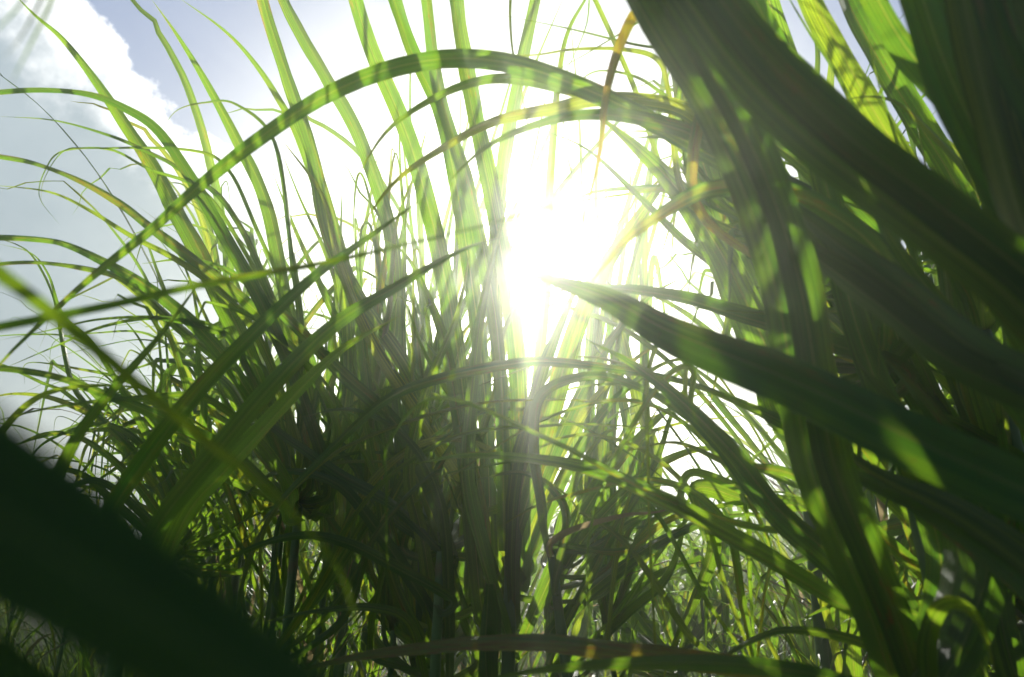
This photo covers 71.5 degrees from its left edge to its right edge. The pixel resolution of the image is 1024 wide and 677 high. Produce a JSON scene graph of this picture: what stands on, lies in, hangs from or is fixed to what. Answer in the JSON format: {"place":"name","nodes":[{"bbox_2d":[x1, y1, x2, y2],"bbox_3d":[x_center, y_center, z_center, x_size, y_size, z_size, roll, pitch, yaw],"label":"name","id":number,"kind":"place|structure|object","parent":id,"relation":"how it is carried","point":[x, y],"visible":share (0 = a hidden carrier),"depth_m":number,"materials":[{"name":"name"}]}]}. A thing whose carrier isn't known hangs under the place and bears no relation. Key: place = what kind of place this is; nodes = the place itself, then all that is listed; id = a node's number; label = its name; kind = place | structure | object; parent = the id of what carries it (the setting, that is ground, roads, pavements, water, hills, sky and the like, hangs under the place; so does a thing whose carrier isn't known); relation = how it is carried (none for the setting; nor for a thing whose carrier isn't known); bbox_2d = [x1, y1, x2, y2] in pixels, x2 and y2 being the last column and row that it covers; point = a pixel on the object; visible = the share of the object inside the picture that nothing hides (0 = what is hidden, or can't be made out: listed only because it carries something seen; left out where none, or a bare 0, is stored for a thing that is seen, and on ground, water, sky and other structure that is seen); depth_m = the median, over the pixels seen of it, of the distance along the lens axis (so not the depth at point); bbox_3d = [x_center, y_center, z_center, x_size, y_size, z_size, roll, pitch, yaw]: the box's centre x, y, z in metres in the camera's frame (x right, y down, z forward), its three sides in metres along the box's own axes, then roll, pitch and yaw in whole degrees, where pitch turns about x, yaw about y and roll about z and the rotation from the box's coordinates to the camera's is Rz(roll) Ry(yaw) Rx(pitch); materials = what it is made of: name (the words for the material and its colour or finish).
{"place":"outdoors","nodes":[
{"label":"outdoors","id":0,"kind":"place"},
{"bbox_2d":[63,652,94,676],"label":"sugarcane plant","id":1,"kind":"object","parent":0,"point":[66,658],"depth_m":3.75,"materials":[{"name":"green plant"}]},
{"bbox_2d":[0,0,950,556],"label":"sky","id":2,"kind":"structure","parent":0,"point":[124,49],"materials":[{"name":"white"}]},
{"bbox_2d":[0,560,994,676],"bbox_3d":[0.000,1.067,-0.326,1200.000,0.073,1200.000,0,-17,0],"label":"ground","id":3,"kind":"structure","parent":0,"point":[40,644],"depth_m":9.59,"materials":[{"name":"green plant"}]},
{"bbox_2d":[0,0,53,84],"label":"sugarcane plant","id":4,"kind":"object","parent":3,"relation":"on","point":[46,11],"visible":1,"depth_m":0.42,"materials":[{"name":"green plant"}]},
{"bbox_2d":[0,407,78,676],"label":"sugarcane plant","id":5,"kind":"object","parent":3,"relation":"on","point":[34,644],"visible":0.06,"depth_m":3.05,"materials":[{"name":"green plant"}]},
{"bbox_2d":[6,629,79,674],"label":"sugarcane plant","id":6,"kind":"object","parent":3,"relation":"on","point":[58,661],"visible":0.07,"depth_m":2.81,"materials":[{"name":"green plant"}]},
{"bbox_2d":[14,627,82,675],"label":"sugarcane plant","id":7,"kind":"object","parent":3,"relation":"on","point":[57,657],"visible":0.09,"depth_m":3.56,"materials":[{"name":"green plant"}]},
{"bbox_2d":[26,640,84,676],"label":"sugarcane plant","id":8,"kind":"object","parent":3,"relation":"on","point":[62,661],"visible":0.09,"depth_m":2.96,"materials":[{"name":"green plant"}]},
{"bbox_2d":[27,428,223,676],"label":"sugarcane plant","id":9,"kind":"object","parent":3,"relation":"on","point":[89,671],"visible":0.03,"depth_m":2.31,"materials":[{"name":"green plant"}]},
{"bbox_2d":[0,241,267,576],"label":"sugarcane plant","id":10,"kind":"object","parent":3,"relation":"on","point":[158,472],"visible":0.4,"depth_m":1.99,"materials":[{"name":"green plant"}]},
{"bbox_2d":[0,409,339,676],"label":"sugarcane plant","id":11,"kind":"object","parent":3,"relation":"on","point":[95,574],"visible":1,"depth_m":0.11,"materials":[{"name":"green plant"}]},
{"bbox_2d":[0,292,359,674],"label":"sugarcane plant","id":12,"kind":"object","parent":3,"relation":"on","point":[109,413],"visible":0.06,"depth_m":2.76,"materials":[{"name":"green plant"}]},
{"bbox_2d":[0,163,373,635],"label":"sugarcane plant","id":13,"kind":"object","parent":3,"relation":"on","point":[74,399],"visible":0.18,"depth_m":2.82,"materials":[{"name":"green plant"}]},
{"bbox_2d":[0,0,401,636],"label":"sugarcane plant","id":14,"kind":"object","parent":3,"relation":"on","point":[272,450],"visible":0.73,"depth_m":1.79,"materials":[{"name":"green plant"}]},
{"bbox_2d":[42,354,359,655],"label":"sugarcane plant","id":15,"kind":"object","parent":3,"relation":"on","point":[228,579],"visible":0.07,"depth_m":2.50,"materials":[{"name":"green plant"}]},
{"bbox_2d":[56,0,363,581],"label":"sugarcane plant","id":16,"kind":"object","parent":3,"relation":"on","point":[203,135],"visible":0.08,"depth_m":2.44,"materials":[{"name":"green plant"}]},
{"bbox_2d":[0,73,429,609],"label":"sugarcane plant","id":17,"kind":"object","parent":3,"relation":"on","point":[314,309],"visible":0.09,"depth_m":2.49,"materials":[{"name":"green plant"}]},
{"bbox_2d":[97,295,336,604],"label":"sugarcane plant","id":18,"kind":"object","parent":3,"relation":"on","point":[252,600],"visible":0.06,"depth_m":3.06,"materials":[{"name":"green plant"}]},
{"bbox_2d":[0,220,434,659],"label":"sugarcane plant","id":19,"kind":"object","parent":3,"relation":"on","point":[235,582],"visible":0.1,"depth_m":2.52,"materials":[{"name":"green plant"}]},
{"bbox_2d":[84,340,413,666],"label":"sugarcane plant","id":20,"kind":"object","parent":3,"relation":"on","point":[280,586],"visible":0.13,"depth_m":2.08,"materials":[{"name":"green plant"}]},
{"bbox_2d":[11,197,502,676],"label":"sugarcane plant","id":21,"kind":"object","parent":3,"relation":"on","point":[203,478],"visible":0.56,"depth_m":1.12,"materials":[{"name":"green plant"}]},
{"bbox_2d":[148,332,401,660],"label":"sugarcane plant","id":22,"kind":"object","parent":3,"relation":"on","point":[307,545],"visible":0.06,"depth_m":2.73,"materials":[{"name":"green plant"}]},
{"bbox_2d":[142,209,408,663],"bbox_3d":[-0.955,0.909,3.304,1.546,2.473,1.808,5,-18,-15],"label":"sugarcane plant","id":23,"kind":"object","parent":3,"relation":"on","point":[324,375],"visible":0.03,"depth_m":3.17,"materials":[{"name":"green plant"}]},
{"bbox_2d":[0,205,551,656],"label":"sugarcane plant","id":24,"kind":"object","parent":3,"relation":"on","point":[47,310],"visible":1,"depth_m":0.37,"materials":[{"name":"green plant"}]},
{"bbox_2d":[233,527,330,627],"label":"sugarcane plant","id":25,"kind":"object","parent":3,"relation":"on","point":[256,602],"visible":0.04,"depth_m":4.06,"materials":[{"name":"green plant"}]},
{"bbox_2d":[231,522,347,676],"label":"sugarcane plant","id":26,"kind":"object","parent":3,"relation":"on","point":[264,563],"visible":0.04,"depth_m":2.94,"materials":[{"name":"green plant"}]},
{"bbox_2d":[221,506,408,660],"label":"sugarcane plant","id":27,"kind":"object","parent":3,"relation":"on","point":[267,552],"visible":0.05,"depth_m":2.54,"materials":[{"name":"green plant"}]},
{"bbox_2d":[132,179,507,676],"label":"sugarcane plant","id":28,"kind":"object","parent":3,"relation":"on","point":[336,669],"visible":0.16,"depth_m":2.25,"materials":[{"name":"green plant"}]},
{"bbox_2d":[264,518,375,636],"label":"sugarcane plant","id":29,"kind":"object","parent":3,"relation":"on","point":[268,559],"visible":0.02,"depth_m":4.54,"materials":[{"name":"green plant"}]},
{"bbox_2d":[253,148,398,676],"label":"sugarcane plant","id":30,"kind":"object","parent":3,"relation":"on","point":[342,514],"visible":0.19,"depth_m":2.33,"materials":[{"name":"green plant"}]},
{"bbox_2d":[248,459,410,676],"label":"sugarcane plant","id":31,"kind":"object","parent":3,"relation":"on","point":[331,617],"visible":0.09,"depth_m":2.75,"materials":[{"name":"green plant"}]},
{"bbox_2d":[274,356,389,676],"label":"sugarcane plant","id":32,"kind":"object","parent":3,"relation":"on","point":[378,631],"visible":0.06,"depth_m":2.79,"materials":[{"name":"green plant"}]},
{"bbox_2d":[307,561,361,676],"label":"sugarcane plant","id":33,"kind":"object","parent":3,"relation":"on","point":[332,648],"visible":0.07,"depth_m":3.37,"materials":[{"name":"green plant"}]},
{"bbox_2d":[272,90,429,676],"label":"sugarcane plant","id":34,"kind":"object","parent":3,"relation":"on","point":[383,310],"visible":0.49,"depth_m":1.97,"materials":[{"name":"green plant"}]},
{"bbox_2d":[212,267,533,676],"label":"sugarcane plant","id":35,"kind":"object","parent":3,"relation":"on","point":[321,604],"visible":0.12,"depth_m":2.44,"materials":[{"name":"green plant"}]},
{"bbox_2d":[200,261,557,676],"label":"sugarcane plant","id":36,"kind":"object","parent":3,"relation":"on","point":[317,522],"visible":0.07,"depth_m":2.85,"materials":[{"name":"green plant"}]},
{"bbox_2d":[223,201,611,676],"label":"sugarcane plant","id":37,"kind":"object","parent":3,"relation":"on","point":[559,203],"visible":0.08,"depth_m":3.18,"materials":[{"name":"green plant"}]},
{"bbox_2d":[300,287,559,676],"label":"sugarcane plant","id":38,"kind":"object","parent":3,"relation":"on","point":[364,636],"visible":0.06,"depth_m":2.57,"materials":[{"name":"green plant"}]},
{"bbox_2d":[142,236,747,676],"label":"sugarcane plant","id":39,"kind":"object","parent":3,"relation":"on","point":[434,586],"visible":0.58,"depth_m":1.62,"materials":[{"name":"green plant"}]},
{"bbox_2d":[228,85,672,676],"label":"sugarcane plant","id":40,"kind":"object","parent":3,"relation":"on","point":[516,255],"visible":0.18,"depth_m":2.35,"materials":[{"name":"green plant"}]},
{"bbox_2d":[240,377,689,650],"bbox_3d":[-0.112,0.834,1.614,1.091,1.612,0.525,0,-17,0],"label":"sugarcane plant","id":41,"kind":"object","parent":3,"relation":"on","point":[327,578],"visible":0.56,"depth_m":1.64,"materials":[{"name":"green plant"}]},
{"bbox_2d":[0,48,935,584],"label":"sugarcane plant","id":42,"kind":"object","parent":3,"relation":"on","point":[732,270],"visible":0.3,"depth_m":1.19,"materials":[{"name":"green plant"}]},
{"bbox_2d":[294,201,655,676],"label":"sugarcane plant","id":43,"kind":"object","parent":3,"relation":"on","point":[420,616],"visible":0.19,"depth_m":2.00,"materials":[{"name":"green plant"}]},
{"bbox_2d":[394,0,563,563],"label":"sugarcane plant","id":44,"kind":"object","parent":3,"relation":"on","point":[457,267],"visible":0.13,"depth_m":2.43,"materials":[{"name":"green plant"}]},
{"bbox_2d":[257,0,704,676],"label":"sugarcane plant","id":45,"kind":"object","parent":3,"relation":"on","point":[501,566],"visible":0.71,"depth_m":1.78,"materials":[{"name":"green plant"}]},
{"bbox_2d":[299,236,673,676],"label":"sugarcane plant","id":46,"kind":"object","parent":3,"relation":"on","point":[529,340],"visible":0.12,"depth_m":2.67,"materials":[{"name":"green plant"}]},
{"bbox_2d":[333,152,667,676],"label":"sugarcane plant","id":47,"kind":"object","parent":3,"relation":"on","point":[471,659],"visible":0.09,"depth_m":2.54,"materials":[{"name":"green plant"}]},
{"bbox_2d":[356,288,668,669],"bbox_3d":[-0.145,0.897,3.213,1.642,2.433,1.247,1,-17,-4],"label":"sugarcane plant","id":48,"kind":"object","parent":3,"relation":"on","point":[464,661],"visible":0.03,"depth_m":3.04,"materials":[{"name":"green plant"}]},
{"bbox_2d":[459,479,571,675],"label":"sugarcane plant","id":49,"kind":"object","parent":3,"relation":"on","point":[539,557],"visible":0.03,"depth_m":7.05,"materials":[{"name":"green plant"}]},
{"bbox_2d":[522,549,547,676],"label":"sugarcane plant","id":50,"kind":"object","parent":3,"relation":"on","point":[543,660],"visible":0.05,"depth_m":4.17,"materials":[{"name":"green plant"}]},
{"bbox_2d":[518,581,578,675],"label":"sugarcane plant","id":51,"kind":"object","parent":3,"relation":"on","point":[540,628],"visible":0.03,"depth_m":4.84,"materials":[{"name":"green plant"}]},
{"bbox_2d":[527,544,578,630],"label":"sugarcane plant","id":52,"kind":"object","parent":3,"relation":"on","point":[536,586],"visible":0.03,"depth_m":6.92,"materials":[{"name":"green plant"}]},
{"bbox_2d":[518,528,613,676],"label":"sugarcane plant","id":53,"kind":"object","parent":3,"relation":"on","point":[533,631],"visible":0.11,"depth_m":4.03,"materials":[{"name":"green plant"}]},
{"bbox_2d":[457,389,681,676],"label":"sugarcane plant","id":54,"kind":"object","parent":3,"relation":"on","point":[459,668],"visible":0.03,"depth_m":2.89,"materials":[{"name":"green plant"}]},
{"bbox_2d":[390,356,771,656],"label":"sugarcane plant","id":55,"kind":"object","parent":3,"relation":"on","point":[708,504],"visible":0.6,"depth_m":1.62,"materials":[{"name":"green plant"}]},
{"bbox_2d":[525,574,643,676],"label":"sugarcane plant","id":56,"kind":"object","parent":3,"relation":"on","point":[542,619],"visible":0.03,"depth_m":3.50,"materials":[{"name":"green plant"}]},
{"bbox_2d":[384,346,806,676],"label":"sugarcane plant","id":57,"kind":"object","parent":3,"relation":"on","point":[717,486],"visible":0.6,"depth_m":1.33,"materials":[{"name":"green plant"}]},
{"bbox_2d":[542,478,678,675],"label":"sugarcane plant","id":58,"kind":"object","parent":3,"relation":"on","point":[649,616],"visible":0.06,"depth_m":3.41,"materials":[{"name":"green plant"}]},
{"bbox_2d":[559,10,671,676],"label":"sugarcane plant","id":59,"kind":"object","parent":3,"relation":"on","point":[640,272],"visible":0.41,"depth_m":2.25,"materials":[{"name":"green plant"}]},
{"bbox_2d":[530,469,703,676],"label":"sugarcane plant","id":60,"kind":"object","parent":3,"relation":"on","point":[594,611],"visible":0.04,"depth_m":3.21,"materials":[{"name":"green plant"}]},
{"bbox_2d":[539,544,706,676],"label":"sugarcane plant","id":61,"kind":"object","parent":3,"relation":"on","point":[623,639],"visible":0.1,"depth_m":3.10,"materials":[{"name":"green plant"}]},
{"bbox_2d":[476,368,799,676],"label":"sugarcane plant","id":62,"kind":"object","parent":3,"relation":"on","point":[559,614],"visible":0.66,"depth_m":1.75,"materials":[{"name":"green plant"}]},
{"bbox_2d":[616,489,704,676],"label":"sugarcane plant","id":63,"kind":"object","parent":3,"relation":"on","point":[650,605],"visible":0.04,"depth_m":4.68,"materials":[{"name":"green plant"}]},
{"bbox_2d":[322,0,1007,676],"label":"sugarcane plant","id":64,"kind":"object","parent":3,"relation":"on","point":[948,632],"visible":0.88,"depth_m":0.86,"materials":[{"name":"green plant"}]},
{"bbox_2d":[498,0,853,451],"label":"sugarcane plant","id":65,"kind":"object","parent":3,"relation":"on","point":[690,167],"visible":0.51,"depth_m":1.30,"materials":[{"name":"green plant"}]},
{"bbox_2d":[439,43,924,672],"bbox_3d":[0.759,0.482,2.027,1.483,2.545,1.723,-11,-20,33],"label":"sugarcane plant","id":66,"kind":"object","parent":3,"relation":"on","point":[831,617],"visible":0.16,"depth_m":2.08,"materials":[{"name":"green plant"}]},
{"bbox_2d":[567,507,797,676],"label":"sugarcane plant","id":67,"kind":"object","parent":3,"relation":"on","point":[639,627],"visible":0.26,"depth_m":2.80,"materials":[{"name":"green plant"}]},
{"bbox_2d":[574,457,791,676],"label":"sugarcane plant","id":68,"kind":"object","parent":3,"relation":"on","point":[701,602],"visible":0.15,"depth_m":2.74,"materials":[{"name":"green plant"}]},
{"bbox_2d":[613,495,755,676],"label":"sugarcane plant","id":69,"kind":"object","parent":3,"relation":"on","point":[661,631],"visible":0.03,"depth_m":3.88,"materials":[{"name":"green plant"}]},
{"bbox_2d":[667,527,743,649],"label":"sugarcane plant","id":70,"kind":"object","parent":3,"relation":"on","point":[684,578],"visible":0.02,"depth_m":7.04,"materials":[{"name":"green plant"}]},
{"bbox_2d":[664,548,755,676],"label":"sugarcane plant","id":71,"kind":"object","parent":3,"relation":"on","point":[702,637],"visible":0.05,"depth_m":4.70,"materials":[{"name":"green plant"}]},
{"bbox_2d":[685,502,747,643],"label":"sugarcane plant","id":72,"kind":"object","parent":3,"relation":"on","point":[718,629],"visible":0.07,"depth_m":5.16,"materials":[{"name":"green plant"}]},
{"bbox_2d":[626,464,810,676],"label":"sugarcane plant","id":73,"kind":"object","parent":3,"relation":"on","point":[725,551],"visible":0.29,"depth_m":2.78,"materials":[{"name":"green plant"}]},
{"bbox_2d":[668,463,778,674],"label":"sugarcane plant","id":74,"kind":"object","parent":3,"relation":"on","point":[737,605],"visible":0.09,"depth_m":3.99,"materials":[{"name":"green plant"}]},
{"bbox_2d":[650,363,809,639],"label":"sugarcane plant","id":75,"kind":"object","parent":3,"relation":"on","point":[782,546],"visible":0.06,"depth_m":4.13,"materials":[{"name":"green plant"}]},
{"bbox_2d":[468,0,993,676],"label":"sugarcane plant","id":76,"kind":"object","parent":3,"relation":"on","point":[822,654],"visible":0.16,"depth_m":1.85,"materials":[{"name":"green plant"}]},
{"bbox_2d":[540,253,942,676],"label":"sugarcane plant","id":77,"kind":"object","parent":3,"relation":"on","point":[865,670],"visible":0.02,"depth_m":3.21,"materials":[{"name":"green plant"}]},
{"bbox_2d":[682,429,800,629],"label":"sugarcane plant","id":78,"kind":"object","parent":3,"relation":"on","point":[741,439],"visible":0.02,"depth_m":3.98,"materials":[{"name":"green plant"}]},
{"bbox_2d":[695,530,792,659],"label":"sugarcane plant","id":79,"kind":"object","parent":3,"relation":"on","point":[755,612],"visible":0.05,"depth_m":5.78,"materials":[{"name":"green plant"}]},
{"bbox_2d":[633,245,863,667],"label":"sugarcane plant","id":80,"kind":"object","parent":3,"relation":"on","point":[719,319],"visible":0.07,"depth_m":2.72,"materials":[{"name":"green plant"}]},
{"bbox_2d":[704,555,792,659],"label":"sugarcane plant","id":81,"kind":"object","parent":3,"relation":"on","point":[782,650],"visible":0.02,"depth_m":4.52,"materials":[{"name":"green plant"}]},
{"bbox_2d":[713,488,806,660],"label":"sugarcane plant","id":82,"kind":"object","parent":3,"relation":"on","point":[760,592],"visible":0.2,"depth_m":3.59,"materials":[{"name":"green plant"}]},
{"bbox_2d":[721,575,809,660],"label":"sugarcane plant","id":83,"kind":"object","parent":3,"relation":"on","point":[778,641],"visible":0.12,"depth_m":3.81,"materials":[{"name":"green plant"}]},
{"bbox_2d":[512,0,1023,600],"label":"sugarcane plant","id":84,"kind":"object","parent":3,"relation":"on","point":[788,98],"visible":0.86,"depth_m":0.66,"materials":[{"name":"green plant"}]},
{"bbox_2d":[624,64,920,676],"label":"sugarcane plant","id":85,"kind":"object","parent":3,"relation":"on","point":[869,494],"visible":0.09,"depth_m":1.96,"materials":[{"name":"green plant"}]},
{"bbox_2d":[728,518,826,662],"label":"sugarcane plant","id":86,"kind":"object","parent":3,"relation":"on","point":[790,611],"visible":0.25,"depth_m":2.74,"materials":[{"name":"green plant"}]},
{"bbox_2d":[594,259,990,671],"bbox_3d":[1.180,0.223,1.955,1.892,2.996,1.497,1,-17,-2],"label":"sugarcane plant","id":87,"kind":"object","parent":3,"relation":"on","point":[936,283],"visible":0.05,"depth_m":2.03,"materials":[{"name":"green plant"}]},
{"bbox_2d":[670,111,935,591],"bbox_3d":[1.963,0.739,4.255,2.153,3.363,1.938,-9,-19,28],"label":"sugarcane plant","id":88,"kind":"object","parent":3,"relation":"on","point":[910,581],"depth_m":3.88,"materials":[{"name":"green plant"}]},
{"bbox_2d":[631,167,999,676],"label":"sugarcane plant","id":89,"kind":"object","parent":3,"relation":"on","point":[903,540],"visible":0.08,"depth_m":1.86,"materials":[{"name":"green plant"}]},
{"bbox_2d":[657,128,992,671],"bbox_3d":[1.441,0.508,2.652,1.661,2.870,2.290,-6,-18,19],"label":"sugarcane plant","id":90,"kind":"object","parent":3,"relation":"on","point":[912,145],"visible":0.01,"depth_m":2.43,"materials":[{"name":"green plant"}]},
{"bbox_2d":[633,365,1023,676],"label":"sugarcane plant","id":91,"kind":"object","parent":3,"relation":"on","point":[1007,645],"visible":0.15,"depth_m":1.25,"materials":[{"name":"green plant"}]},
{"bbox_2d":[662,203,1013,676],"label":"sugarcane plant","id":92,"kind":"object","parent":3,"relation":"on","point":[917,592],"visible":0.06,"depth_m":2.17,"materials":[{"name":"green plant"}]},
{"bbox_2d":[689,239,992,668],"bbox_3d":[1.813,0.802,2.915,1.889,2.460,2.065,-8,-19,25],"label":"sugarcane plant","id":93,"kind":"object","parent":3,"relation":"on","point":[889,465],"visible":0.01,"depth_m":2.90,"materials":[{"name":"green plant"}]},
{"bbox_2d":[720,95,1022,444],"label":"sugarcane plant","id":94,"kind":"object","parent":3,"relation":"on","point":[928,378],"visible":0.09,"depth_m":1.23,"materials":[{"name":"green plant"}]},
{"bbox_2d":[762,0,1023,435],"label":"sugarcane plant","id":95,"kind":"object","parent":3,"relation":"on","point":[959,64],"visible":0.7,"depth_m":0.68,"materials":[{"name":"green plant"}]},
{"bbox_2d":[767,0,1023,452],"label":"sugarcane plant","id":96,"kind":"object","parent":3,"relation":"on","point":[865,98],"visible":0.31,"depth_m":1.28,"materials":[{"name":"green plant"}]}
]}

